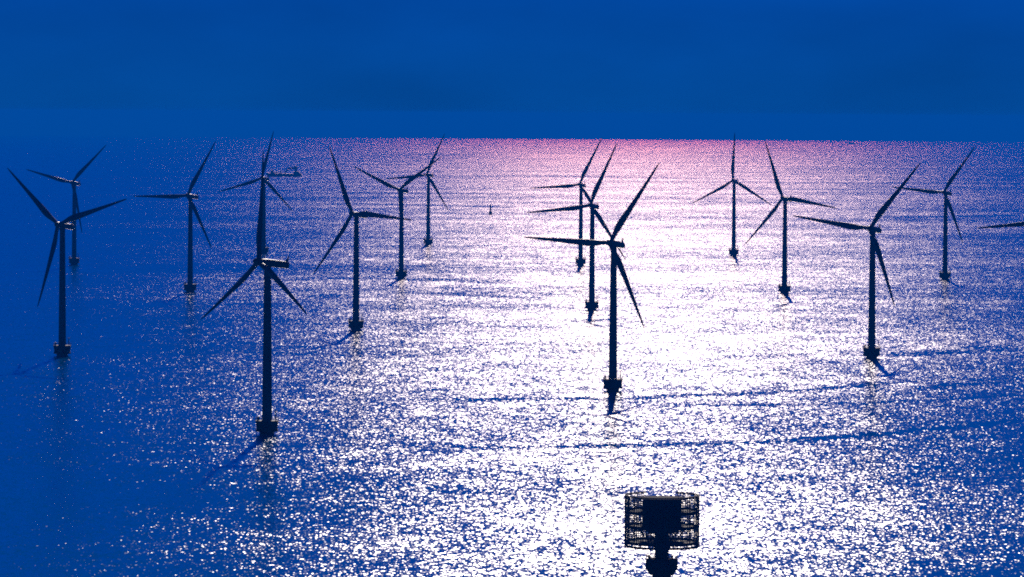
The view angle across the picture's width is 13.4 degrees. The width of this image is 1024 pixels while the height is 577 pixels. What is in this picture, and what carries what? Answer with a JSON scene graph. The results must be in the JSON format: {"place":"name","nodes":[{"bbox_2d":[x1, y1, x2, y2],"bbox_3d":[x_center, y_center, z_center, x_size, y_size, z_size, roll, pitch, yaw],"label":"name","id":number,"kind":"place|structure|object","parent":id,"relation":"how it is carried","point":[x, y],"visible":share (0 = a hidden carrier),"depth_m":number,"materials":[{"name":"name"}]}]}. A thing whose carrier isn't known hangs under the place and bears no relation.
{"place":"outdoors","nodes":[
{"label":"outdoors","id":0,"kind":"place"},
{"bbox_2d":[0,136,1023,576],"bbox_3d":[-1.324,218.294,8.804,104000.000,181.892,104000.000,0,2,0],"label":"water","id":1,"kind":"structure","parent":0,"point":[452,408],"depth_m":2223.85,"materials":[{"name":"blue liquid"}]},
{"bbox_2d":[26,145,105,264],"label":"wind turbine","id":2,"kind":"object","parent":1,"relation":"in","point":[74,260],"visible":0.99,"depth_m":3624.69,"materials":[{"name":"metal"}]},
{"bbox_2d":[7,168,125,355],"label":"wind turbine","id":3,"kind":"object","parent":1,"relation":"in","point":[62,347],"visible":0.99,"depth_m":2264.97,"materials":[{"name":"grey paint"}]},
{"bbox_2d":[134,141,215,291],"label":"wind turbine","id":4,"kind":"object","parent":1,"relation":"in","point":[190,286],"visible":0.97,"depth_m":3085.62,"materials":[{"name":"metal"}]},
{"bbox_2d":[201,151,306,434],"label":"wind turbine","id":5,"kind":"object","parent":1,"relation":"in","point":[266,425],"visible":0.97,"depth_m":1720.28,"materials":[{"name":"metal"}]},
{"bbox_2d":[219,131,291,253],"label":"wind turbine","id":6,"kind":"object","parent":1,"relation":"in","point":[264,247],"visible":0.77,"depth_m":3945.20,"materials":[{"name":"metal"}]},
{"bbox_2d":[266,166,301,175],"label":"cargo ship","id":7,"kind":"object","parent":1,"relation":"on","point":[294,173],"visible":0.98,"depth_m":8969.25,"materials":[{"name":"paint"}]},
{"bbox_2d":[313,146,410,329],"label":"wind turbine","id":8,"kind":"object","parent":1,"relation":"in","point":[355,323],"visible":1,"depth_m":2554.80,"materials":[{"name":"metal"}]},
{"bbox_2d":[354,157,440,277],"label":"wind turbine","id":9,"kind":"object","parent":1,"relation":"in","point":[401,273],"visible":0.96,"depth_m":3372.07,"materials":[{"name":"metal"}]},
{"bbox_2d":[387,134,448,244],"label":"wind turbine","id":10,"kind":"object","parent":1,"relation":"in","point":[428,241],"visible":0.96,"depth_m":4238.05,"materials":[{"name":"metal"}]},
{"bbox_2d":[533,138,601,264],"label":"wind turbine","id":11,"kind":"object","parent":1,"relation":"in","point":[580,260],"visible":0.93,"depth_m":3683.42,"materials":[{"name":"metal"}]},
{"bbox_2d":[527,144,625,309],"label":"wind turbine","id":12,"kind":"object","parent":1,"relation":"in","point":[591,303],"visible":0.94,"depth_m":2834.21,"materials":[{"name":"metal"}]},
{"bbox_2d":[525,162,659,390],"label":"wind turbine","id":13,"kind":"object","parent":1,"relation":"in","point":[612,382],"visible":0.99,"depth_m":2003.53,"materials":[{"name":"metal"}]},
{"bbox_2d":[624,483,699,576],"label":"beacon tower","id":14,"kind":"structure","parent":1,"relation":"on","point":[661,518],"depth_m":1148.26,"materials":[{"name":"metal"}]},
{"bbox_2d":[691,133,770,255],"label":"wind turbine","id":15,"kind":"object","parent":1,"relation":"in","point":[733,250],"visible":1,"depth_m":3964.11,"materials":[{"name":"metal"}]},
{"bbox_2d":[745,141,835,293],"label":"wind turbine","id":16,"kind":"object","parent":1,"relation":"in","point":[784,287],"visible":0.99,"depth_m":3122.68,"materials":[{"name":"metal"}]},
{"bbox_2d":[793,163,919,358],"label":"wind turbine","id":17,"kind":"object","parent":1,"relation":"in","point":[871,350],"visible":0.98,"depth_m":2289.70,"materials":[{"name":"metal"}]},
{"bbox_2d":[894,147,974,279],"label":"wind turbine","id":18,"kind":"object","parent":1,"relation":"in","point":[944,274],"visible":0.98,"depth_m":3411.85,"materials":[{"name":"metal"}]},
{"bbox_2d":[978,222,1023,227],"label":"wind turbine","id":19,"kind":"object","parent":1,"relation":"in","point":[1017,224],"visible":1,"depth_m":2506.84,"materials":[{"name":"metal"}]},
{"bbox_2d":[0,0,1023,141],"label":"sky","id":20,"kind":"structure","parent":0,"point":[802,70],"materials":[{"name":"blue"}]}
]}

